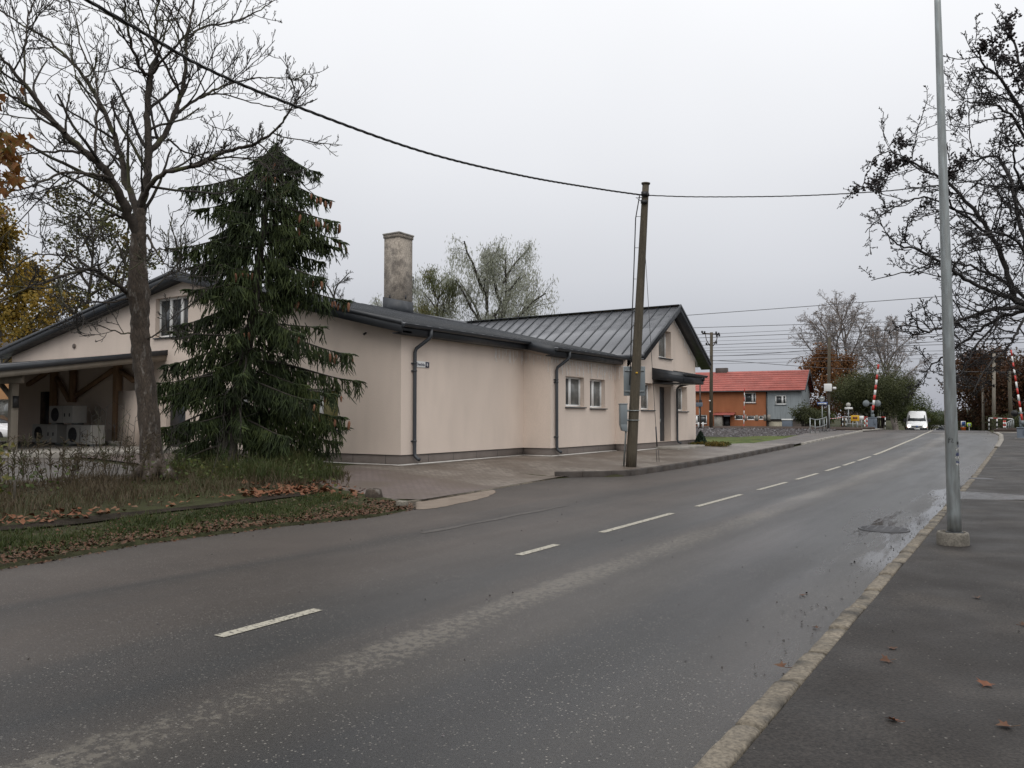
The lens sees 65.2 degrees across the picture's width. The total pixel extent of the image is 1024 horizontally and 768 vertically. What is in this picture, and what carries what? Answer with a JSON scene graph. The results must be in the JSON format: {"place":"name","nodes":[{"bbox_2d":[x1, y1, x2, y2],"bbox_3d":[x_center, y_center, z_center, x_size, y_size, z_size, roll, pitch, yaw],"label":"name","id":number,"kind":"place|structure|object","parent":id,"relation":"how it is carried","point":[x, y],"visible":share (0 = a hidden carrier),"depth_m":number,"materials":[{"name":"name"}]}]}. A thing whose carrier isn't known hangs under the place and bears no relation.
{"place":"outdoors","nodes":[
{"label":"outdoors","id":0,"kind":"place"},
{"bbox_2d":[0,458,134,485],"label":"yard","id":1,"kind":"structure","parent":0,"point":[53,468],"depth_m":18.40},
{"bbox_2d":[0,430,165,491],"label":"dry stalks","id":2,"kind":"object","parent":1,"relation":"on","point":[75,458],"visible":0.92,"depth_m":14.62,"materials":[{"name":"plant"}]},
{"bbox_2d":[72,390,257,476],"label":"saplings","id":3,"kind":"object","parent":1,"relation":"on","point":[166,441],"visible":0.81,"depth_m":16.94,"materials":[{"name":"plant"}]},
{"bbox_2d":[0,493,305,529],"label":"path","id":4,"kind":"structure","parent":0,"point":[93,518],"depth_m":11.85,"materials":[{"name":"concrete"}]},
{"bbox_2d":[73,453,498,498],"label":"driveway","id":5,"kind":"structure","parent":0,"point":[394,485],"depth_m":17.57,"materials":[{"name":"concrete"}]},
{"bbox_2d":[0,424,998,767],"bbox_3d":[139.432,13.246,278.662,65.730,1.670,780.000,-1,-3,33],"label":"road","id":6,"kind":"structure","parent":0,"point":[586,642],"depth_m":6.25,"materials":[{"name":"asphalt"}]},
{"bbox_2d":[216,608,320,636],"bbox_3d":[-1.868,1.848,6.219,0.110,0.001,0.968,-1,-3,33],"label":"road marking","id":7,"kind":"object","parent":6,"relation":"on","point":[261,624],"visible":1,"depth_m":6.17,"materials":[{"name":"paint"}]},
{"bbox_2d":[406,490,494,508],"bbox_3d":[-1.041,2.224,15.544,0.894,0.001,3.814,-1,-3,25],"label":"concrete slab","id":8,"kind":"object","parent":6,"relation":"on","point":[444,501],"visible":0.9,"depth_m":15.17,"materials":[{"name":"concrete"}]},
{"bbox_2d":[420,505,563,532],"bbox_3d":[-0.133,2.108,12.627,0.159,0.001,4.000,-1,-3,33],"label":"road crack","id":9,"kind":"object","parent":6,"relation":"on","point":[440,529],"visible":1,"depth_m":12.27,"materials":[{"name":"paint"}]},
{"bbox_2d":[516,544,557,554],"bbox_3d":[0.317,1.985,9.602,0.110,0.001,0.896,-1,-3,33],"label":"road marking","id":10,"kind":"object","parent":6,"relation":"on","point":[537,549],"visible":1,"depth_m":9.59,"materials":[{"name":"paint"}]},
{"bbox_2d":[600,513,674,532],"bbox_3d":[1.940,2.087,12.114,0.110,0.001,2.610,-1,-3,33],"label":"road marking","id":11,"kind":"object","parent":6,"relation":"on","point":[630,524],"visible":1,"depth_m":11.98,"materials":[{"name":"paint"}]},
{"bbox_2d":[696,427,1016,432],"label":"rail","id":12,"kind":"object","parent":6,"relation":"on","point":[998,430],"visible":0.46,"depth_m":59.55,"materials":[{"name":"metal"}]},
{"bbox_2d":[696,426,1016,431],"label":"rail","id":13,"kind":"object","parent":6,"relation":"on","point":[839,427],"visible":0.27,"depth_m":64.81,"materials":[{"name":"metal"}]},
{"bbox_2d":[719,493,1019,675],"bbox_3d":[6.288,1.962,10.174,3.590,0.108,13.975,-1,-3,33],"label":"gutter debris","id":14,"kind":"object","parent":6,"relation":"on","point":[783,640],"visible":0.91,"depth_m":7.52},
{"bbox_2d":[858,525,909,532],"bbox_3d":[5.273,2.059,11.341,0.672,0.030,0.672,-1,-3,33],"label":"manhole","id":15,"kind":"object","parent":6,"relation":"on","point":[882,528],"visible":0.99,"depth_m":11.29,"materials":[{"name":"metal"}]},
{"bbox_2d":[903,411,929,429],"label":"van","id":16,"kind":"object","parent":6,"relation":"on","point":[917,420],"visible":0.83,"depth_m":83.70,"materials":[{"name":"white paint"}]},
{"bbox_2d":[0,417,1023,568],"bbox_3d":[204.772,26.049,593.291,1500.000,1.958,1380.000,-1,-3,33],"label":"ground","id":17,"kind":"structure","parent":0,"point":[143,504],"depth_m":12.37,"materials":[{"name":"plant"}]},
{"bbox_2d":[0,415,7,436],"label":"car","id":18,"kind":"object","parent":17,"relation":"on","point":[3,425],"visible":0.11,"depth_m":42.13,"materials":[{"name":"white paint"}]},
{"bbox_2d":[0,332,33,417],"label":"house","id":19,"kind":"structure","parent":17,"relation":"on","point":[3,404],"depth_m":52.73,"materials":[{"name":"orange paint"}]},
{"bbox_2d":[0,399,7,417],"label":"window","id":20,"kind":"structure","parent":19,"relation":"in","point":[3,402],"depth_m":52.75,"materials":[{"name":"grey glass"}]},
{"bbox_2d":[0,85,37,494],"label":"maple tree","id":21,"kind":"object","parent":17,"relation":"on","point":[12,177],"visible":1,"depth_m":9.11,"materials":[{"name":"orange plant"}]},
{"bbox_2d":[0,195,44,341],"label":"tree","id":22,"kind":"object","parent":17,"relation":"on","point":[20,256],"visible":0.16,"depth_m":55.59,"materials":[{"name":"orange plant"}]},
{"bbox_2d":[0,202,71,362],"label":"maple tree","id":23,"kind":"object","parent":17,"relation":"on","point":[28,294],"visible":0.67,"depth_m":42.76,"materials":[{"name":"yellow plant"}]},
{"bbox_2d":[0,220,85,361],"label":"maple tree","id":24,"kind":"object","parent":17,"relation":"on","point":[4,246],"visible":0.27,"depth_m":45.92,"materials":[{"name":"yellow plant"}]},
{"bbox_2d":[0,350,177,457],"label":"carport","id":25,"kind":"object","parent":17,"relation":"on","point":[12,374],"visible":0.69,"depth_m":26.59,"materials":[{"name":"wood"}]},
{"bbox_2d":[40,392,48,423],"bbox_3d":[-18.100,1.277,31.021,0.679,1.956,0.040,-1,-3,33],"label":"door","id":26,"kind":"structure","parent":25,"relation":"in","point":[44,403],"depth_m":31.02,"materials":[{"name":"black plastic"}]},
{"bbox_2d":[32,424,69,443],"bbox_3d":[-16.774,1.820,29.084,1.689,0.715,0.536,-1,-3,33],"label":"heat pump","id":27,"kind":"object","parent":25,"relation":"on","point":[55,433],"visible":0.72,"depth_m":28.70,"materials":[{"name":"metal"}]},
{"bbox_2d":[66,425,104,445],"bbox_3d":[-14.574,1.753,27.309,1.518,0.705,0.536,-1,-3,33],"label":"heat pump","id":28,"kind":"object","parent":25,"relation":"on","point":[73,433],"visible":0.96,"depth_m":27.02,"materials":[{"name":"metal"}]},
{"bbox_2d":[49,406,86,424],"bbox_3d":[-15.696,1.101,28.239,1.557,0.667,0.536,-1,-3,33],"label":"heat pump","id":29,"kind":"object","parent":28,"relation":"on","point":[74,415],"visible":1,"depth_m":27.93,"materials":[{"name":"metal"}]},
{"bbox_2d":[42,165,159,319],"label":"tree","id":30,"kind":"object","parent":17,"relation":"on","point":[104,205],"visible":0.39,"depth_m":52.38,"materials":[{"name":"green plant"}]},
{"bbox_2d":[68,197,162,312],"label":"tree","id":31,"kind":"object","parent":17,"relation":"on","point":[124,243],"visible":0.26,"depth_m":49.66,"materials":[{"name":"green plant"}]},
{"bbox_2d":[0,0,338,481],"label":"ash tree","id":32,"kind":"object","parent":17,"relation":"on","point":[137,292],"visible":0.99,"depth_m":15.91,"materials":[{"name":"brown plant"}]},
{"bbox_2d":[0,484,340,524],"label":"fallen leaves","id":33,"kind":"object","parent":17,"relation":"on","point":[260,492],"visible":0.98,"depth_m":12.67,"materials":[{"name":"plant"}]},
{"bbox_2d":[0,453,349,496],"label":"leafy weeds","id":34,"kind":"object","parent":17,"relation":"on","point":[68,473],"visible":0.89,"depth_m":14.94,"materials":[{"name":"brown plant"}]},
{"bbox_2d":[0,458,352,521],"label":"weeds","id":35,"kind":"object","parent":17,"relation":"on","point":[340,478],"visible":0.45,"depth_m":13.99,"materials":[{"name":"plant"}]},
{"bbox_2d":[168,205,195,274],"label":"tree","id":36,"kind":"object","parent":17,"relation":"on","point":[177,234],"visible":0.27,"depth_m":57.27,"materials":[{"name":"plant"}]},
{"bbox_2d":[0,491,389,555],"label":"verge grass","id":37,"kind":"structure","parent":17,"relation":"on","point":[319,498],"depth_m":11.50,"materials":[{"name":"plant"}]},
{"bbox_2d":[0,495,414,569],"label":"leaf litter","id":38,"kind":"object","parent":37,"relation":"on","point":[210,528],"visible":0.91,"depth_m":11.08,"materials":[{"name":"plant"}]},
{"bbox_2d":[136,442,349,483],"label":"tall grass","id":39,"kind":"structure","parent":17,"relation":"on","point":[275,463],"depth_m":17.20,"materials":[{"name":"plant"}]},
{"bbox_2d":[156,126,367,464],"bbox_3d":[-6.491,-1.846,20.072,5.423,9.126,3.945,0,-2,7],"label":"spruce tree","id":40,"kind":"object","parent":17,"relation":"on","point":[274,397],"visible":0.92,"depth_m":19.58,"materials":[{"name":"green plant"}]},
{"bbox_2d":[242,480,365,498],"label":"fallen leaves","id":41,"kind":"object","parent":17,"relation":"on","point":[355,492],"visible":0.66,"depth_m":15.69,"materials":[{"name":"plant"}]},
{"bbox_2d":[322,270,353,299],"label":"tree","id":42,"kind":"object","parent":17,"relation":"on","point":[336,289],"visible":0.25,"depth_m":58.51,"materials":[{"name":"plant"}]},
{"bbox_2d":[0,231,711,465],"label":"building","id":43,"kind":"structure","parent":17,"relation":"on","point":[466,395],"depth_m":26.56,"materials":[{"name":"beige paint"}]},
{"bbox_2d":[153,296,187,338],"bbox_3d":[-11.399,-2.236,26.966,1.900,1.390,0.300,-1,-3,33],"label":"window","id":44,"kind":"structure","parent":43,"relation":"in","point":[183,317],"depth_m":27.16,"materials":[{"name":"glass"}]},
{"bbox_2d":[170,389,185,446],"bbox_3d":[-11.086,1.092,26.736,1.010,2.080,0.060,-1,-3,33],"label":"door","id":45,"kind":"structure","parent":43,"relation":"in","point":[179,419],"depth_m":26.77,"materials":[{"name":"metal"}]},
{"bbox_2d":[309,388,337,430],"bbox_3d":[-5.543,0.738,23.062,1.740,1.210,0.300,-1,-3,33],"label":"window","id":46,"kind":"structure","parent":43,"relation":"in","point":[328,408],"depth_m":23.04,"materials":[{"name":"white plastic"}]},
{"bbox_2d":[495,348,623,379],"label":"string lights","id":47,"kind":"object","parent":43,"relation":"attached to","point":[561,361],"visible":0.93,"depth_m":26.85,"materials":[{"name":"white plastic"}]},
{"bbox_2d":[565,377,586,407],"bbox_3d":[2.093,0.292,27.373,0.300,1.070,1.430,-1,-3,33],"label":"window","id":48,"kind":"structure","parent":43,"relation":"in","point":[572,383],"depth_m":27.56,"materials":[{"name":"white plastic"}]},
{"bbox_2d":[590,379,607,409],"bbox_3d":[3.018,0.375,28.804,0.300,1.080,1.300,-1,-3,33],"label":"window","id":49,"kind":"structure","parent":43,"relation":"in","point":[595,385],"depth_m":29.01,"materials":[{"name":"glass"}]},
{"bbox_2d":[641,384,655,410],"bbox_3d":[5.188,0.512,31.315,0.380,1.090,1.320,-1,-3,33],"label":"window","id":50,"kind":"structure","parent":43,"relation":"in","point":[644,399],"depth_m":31.72,"materials":[{"name":"glass"}]},
{"bbox_2d":[660,387,663,440],"bbox_3d":[6.051,1.312,32.906,0.150,2.400,1.180,-1,-3,33],"label":"door","id":51,"kind":"structure","parent":43,"relation":"in","point":[661,388],"depth_m":33.21,"materials":[{"name":"metal"}]},
{"bbox_2d":[658,332,672,359],"bbox_3d":[6.192,-1.603,32.956,0.380,1.170,1.420,-1,-3,33],"label":"window","id":52,"kind":"structure","parent":43,"relation":"in","point":[662,342],"depth_m":33.36,"materials":[{"name":"glass"}]},
{"bbox_2d":[676,387,688,411],"bbox_3d":[7.203,0.668,34.432,0.380,1.090,1.350,-1,-3,33],"label":"window","id":53,"kind":"structure","parent":43,"relation":"in","point":[680,388],"depth_m":34.86,"materials":[{"name":"white plastic"}]},
{"bbox_2d":[365,488,382,497],"bbox_3d":[-2.684,2.165,15.529,0.400,0.270,0.400,-1,-3,33],"label":"rock","id":54,"kind":"object","parent":17,"relation":"on","point":[373,492],"visible":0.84,"depth_m":15.40,"materials":[{"name":"grey stone"}]},
{"bbox_2d":[413,263,462,318],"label":"willow tree","id":55,"kind":"object","parent":17,"relation":"on","point":[431,280],"visible":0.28,"depth_m":68.61,"materials":[{"name":"green plant"}]},
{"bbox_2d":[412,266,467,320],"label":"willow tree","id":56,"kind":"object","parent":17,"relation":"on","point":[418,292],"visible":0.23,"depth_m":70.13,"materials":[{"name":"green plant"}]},
{"bbox_2d":[392,477,556,502],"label":"kerb","id":57,"kind":"structure","parent":17,"relation":"on","point":[415,500],"depth_m":17.11,"materials":[{"name":"concrete"}]},
{"bbox_2d":[442,233,560,320],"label":"willow tree","id":58,"kind":"object","parent":17,"relation":"on","point":[490,269],"visible":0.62,"depth_m":66.65,"materials":[{"name":"green plant"}]},
{"bbox_2d":[554,444,793,477],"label":"kerb","id":59,"kind":"structure","parent":17,"relation":"on","point":[630,472],"depth_m":23.48,"materials":[{"name":"concrete"}]},
{"bbox_2d":[696,385,703,427],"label":"utility pole","id":60,"kind":"object","parent":17,"relation":"on","point":[700,404],"visible":0.93,"depth_m":65.02,"materials":[{"name":"metal"}]},
{"bbox_2d":[688,440,731,446],"bbox_3d":[8.550,2.610,34.954,1.921,0.326,1.245,-1,-3,33],"label":"ground cover","id":61,"kind":"object","parent":17,"relation":"on","point":[716,443],"visible":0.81,"depth_m":34.58,"materials":[{"name":"green plant"}]},
{"bbox_2d":[695,368,814,426],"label":"house","id":62,"kind":"structure","parent":17,"relation":"on","point":[771,397],"depth_m":84.76,"materials":[{"name":"orange paint"}]},
{"bbox_2d":[745,392,755,403],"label":"window","id":63,"kind":"structure","parent":62,"relation":"in","point":[750,398],"depth_m":84.31,"materials":[{"name":"white plastic"}]},
{"bbox_2d":[775,395,785,404],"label":"window","id":64,"kind":"structure","parent":62,"relation":"in","point":[779,399],"depth_m":82.99,"materials":[{"name":"white plastic"}]},
{"bbox_2d":[787,400,825,426],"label":"bush","id":65,"kind":"object","parent":17,"relation":"on","point":[803,414],"visible":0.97,"depth_m":78.58,"materials":[{"name":"green plant"}]},
{"bbox_2d":[795,341,844,426],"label":"tree","id":66,"kind":"object","parent":17,"relation":"on","point":[816,373],"visible":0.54,"depth_m":91.58,"materials":[{"name":"orange plant"}]},
{"bbox_2d":[814,407,837,426],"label":"bush","id":67,"kind":"object","parent":17,"relation":"on","point":[831,416],"visible":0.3,"depth_m":85.55,"materials":[{"name":"green plant"}]},
{"bbox_2d":[824,337,835,428],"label":"utility pole","id":68,"kind":"object","parent":17,"relation":"on","point":[828,387],"visible":0.89,"depth_m":58.71,"materials":[{"name":"brown metal"}]},
{"bbox_2d":[801,431,862,444],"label":"kerb","id":69,"kind":"structure","parent":17,"relation":"on","point":[819,439],"depth_m":44.18,"materials":[{"name":"concrete"}]},
{"bbox_2d":[787,289,894,425],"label":"birch tree","id":70,"kind":"object","parent":17,"relation":"on","point":[838,315],"visible":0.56,"depth_m":109.58,"materials":[{"name":"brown plant"}]},
{"bbox_2d":[823,350,862,426],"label":"tree","id":71,"kind":"object","parent":17,"relation":"on","point":[846,364],"visible":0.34,"depth_m":99.26,"materials":[{"name":"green plant"}]},
{"bbox_2d":[693,433,998,767],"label":"kerb","id":72,"kind":"structure","parent":17,"relation":"on","point":[731,746],"depth_m":4.77,"materials":[{"name":"concrete"}]},
{"bbox_2d":[826,358,921,428],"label":"willow bush","id":73,"kind":"object","parent":17,"relation":"on","point":[857,391],"visible":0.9,"depth_m":85.19,"materials":[{"name":"green plant"}]},
{"bbox_2d":[853,314,936,429],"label":"birch tree","id":74,"kind":"object","parent":17,"relation":"on","point":[883,356],"visible":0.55,"depth_m":112.56,"materials":[{"name":"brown plant"}]},
{"bbox_2d":[888,392,940,429],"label":"willow bush","id":75,"kind":"object","parent":17,"relation":"on","point":[917,406],"visible":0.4,"depth_m":94.97,"materials":[{"name":"green plant"}]},
{"bbox_2d":[837,4,1023,397],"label":"hawthorn tree","id":76,"kind":"object","parent":17,"relation":"on","point":[1015,188],"visible":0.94,"depth_m":11.32,"materials":[{"name":"plant"}]},
{"bbox_2d":[845,429,1016,432],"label":"crossing deck","id":77,"kind":"structure","parent":17,"relation":"on","point":[882,429],"depth_m":58.70,"materials":[{"name":"concrete"}]},
{"bbox_2d":[863,364,880,428],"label":"crossing barrier","id":78,"kind":"object","parent":77,"relation":"on","point":[872,420],"visible":0.94,"depth_m":67.87,"materials":[{"name":"metal"}]},
{"bbox_2d":[922,406,943,429],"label":"bush","id":79,"kind":"object","parent":17,"relation":"on","point":[933,423],"visible":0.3,"depth_m":114.05,"materials":[{"name":"green plant"}]},
{"bbox_2d":[934,340,1009,430],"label":"tree","id":80,"kind":"object","parent":17,"relation":"on","point":[962,414],"visible":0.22,"depth_m":103.76,"materials":[{"name":"brown plant"}]},
{"bbox_2d":[982,381,984,430],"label":"utility pole","id":81,"kind":"object","parent":17,"relation":"on","point":[983,417],"visible":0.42,"depth_m":94.86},
{"bbox_2d":[956,335,1023,430],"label":"tree","id":82,"kind":"object","parent":17,"relation":"on","point":[975,372],"visible":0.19,"depth_m":98.35,"materials":[{"name":"brown plant"}]},
{"bbox_2d":[992,354,995,429],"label":"utility pole","id":83,"kind":"object","parent":17,"relation":"on","point":[994,392],"visible":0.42,"depth_m":87.86,"materials":[{"name":"concrete"}]},
{"bbox_2d":[977,351,1023,417],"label":"tree","id":84,"kind":"object","parent":17,"relation":"on","point":[1001,407],"visible":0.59,"depth_m":91.28,"materials":[{"name":"brown plant"}]},
{"bbox_2d":[982,408,1023,428],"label":"bush","id":85,"kind":"object","parent":17,"relation":"on","point":[1015,418],"visible":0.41,"depth_m":83.71,"materials":[{"name":"brown plant"}]},
{"bbox_2d":[1008,371,1012,427],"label":"utility pole","id":86,"kind":"object","parent":17,"relation":"on","point":[1010,408],"visible":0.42,"depth_m":79.87,"materials":[{"name":"brown wood"}]},
{"bbox_2d":[0,0,1023,416],"label":"sky","id":87,"kind":"structure","parent":0,"point":[679,97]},
{"bbox_2d":[334,443,784,486],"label":"paving","id":88,"kind":"structure","parent":0,"point":[503,471],"depth_m":22.66,"materials":[{"name":"concrete"}]},
{"bbox_2d":[618,182,649,466],"bbox_3d":[3.522,-1.623,23.014,0.972,8.349,0.454,-1,-2,15],"label":"utility pole","id":89,"kind":"object","parent":88,"relation":"on","point":[631,429],"visible":0.98,"depth_m":22.90,"materials":[{"name":"brown wood"}]},
{"bbox_2d":[84,0,640,195],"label":"power cable","id":90,"kind":"object","parent":89,"relation":"attached to","point":[122,20],"visible":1,"depth_m":12.71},
{"bbox_2d":[624,366,644,395],"bbox_3d":[3.548,-0.085,23.171,0.626,0.851,0.044,0,-2,0],"label":"road sign","id":91,"kind":"object","parent":89,"relation":"attached to","point":[626,382],"visible":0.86,"depth_m":23.17,"materials":[{"name":"metal"}]},
{"bbox_2d":[646,269,658,459],"bbox_3d":[4.194,-1.060,24.108,0.085,6.935,2.573,-1,-2,18],"label":"guy wire","id":92,"kind":"object","parent":89,"relation":"attached to","point":[653,384],"visible":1,"depth_m":24.48,"materials":[{"name":"metal"}]},
{"bbox_2d":[649,174,1022,196],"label":"power cable","id":93,"kind":"object","parent":89,"relation":"attached to","point":[800,195],"visible":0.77,"depth_m":23.21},
{"bbox_2d":[696,435,796,443],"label":"lawn","id":94,"kind":"structure","parent":0,"point":[733,440],"depth_m":44.05,"materials":[{"name":"plant"}]},
{"bbox_2d":[696,430,854,436],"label":"railway bank","id":95,"kind":"structure","parent":0,"point":[759,432],"depth_m":57.97,"materials":[{"name":"stone"}]},
{"bbox_2d":[701,331,719,427],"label":"utility pole","id":96,"kind":"object","parent":95,"relation":"on","point":[711,334],"visible":0.98,"depth_m":63.52,"materials":[{"name":"brown wood"}]},
{"bbox_2d":[710,360,969,371],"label":"overhead wire","id":97,"kind":"object","parent":96,"relation":"attached to","point":[833,368],"visible":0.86,"depth_m":61.87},
{"bbox_2d":[696,427,836,436],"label":"ballast stones","id":98,"kind":"object","parent":95,"relation":"on","point":[748,431],"visible":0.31,"depth_m":58.67,"materials":[{"name":"gravel"}]},
{"bbox_2d":[757,431,849,443],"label":"pavement","id":99,"kind":"structure","parent":0,"point":[805,437],"depth_m":44.96,"materials":[{"name":"grey concrete"}]},
{"bbox_2d":[687,290,1023,315],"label":"overhead wire","id":100,"kind":"object","parent":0,"point":[833,304],"visible":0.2,"depth_m":41.76,"materials":[{"name":"metal"}]},
{"bbox_2d":[694,317,1022,327],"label":"overhead wire","id":101,"kind":"object","parent":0,"point":[827,323],"visible":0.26,"depth_m":57.51,"materials":[{"name":"metal"}]},
{"bbox_2d":[702,324,1023,337],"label":"overhead wire","id":102,"kind":"object","parent":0,"point":[829,332],"visible":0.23,"depth_m":60.94,"materials":[{"name":"metal"}]},
{"bbox_2d":[715,333,1014,344],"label":"overhead wire","id":103,"kind":"object","parent":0,"point":[852,339],"visible":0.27,"depth_m":61.79,"materials":[{"name":"metal"}]},
{"bbox_2d":[709,342,1023,350],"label":"overhead wire","id":104,"kind":"object","parent":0,"point":[842,347],"visible":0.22,"depth_m":65.15,"materials":[{"name":"metal"}]},
{"bbox_2d":[732,433,1023,767],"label":"pavement","id":105,"kind":"structure","parent":0,"point":[925,612],"depth_m":4.86,"materials":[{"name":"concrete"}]},
{"bbox_2d":[934,0,969,546],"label":"lamp post","id":106,"kind":"object","parent":105,"relation":"on","point":[953,534],"visible":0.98,"depth_m":9.60,"materials":[{"name":"metal"}]},
{"bbox_2d":[960,491,1023,499],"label":"pavement patch","id":107,"kind":"object","parent":105,"relation":"on","point":[980,495],"visible":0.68,"depth_m":15.45,"materials":[{"name":"asphalt"}]},
{"bbox_2d":[1010,350,1023,437],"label":"crossing barrier","id":108,"kind":"object","parent":105,"relation":"on","point":[1020,429],"visible":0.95,"depth_m":42.00,"materials":[{"name":"metal"}]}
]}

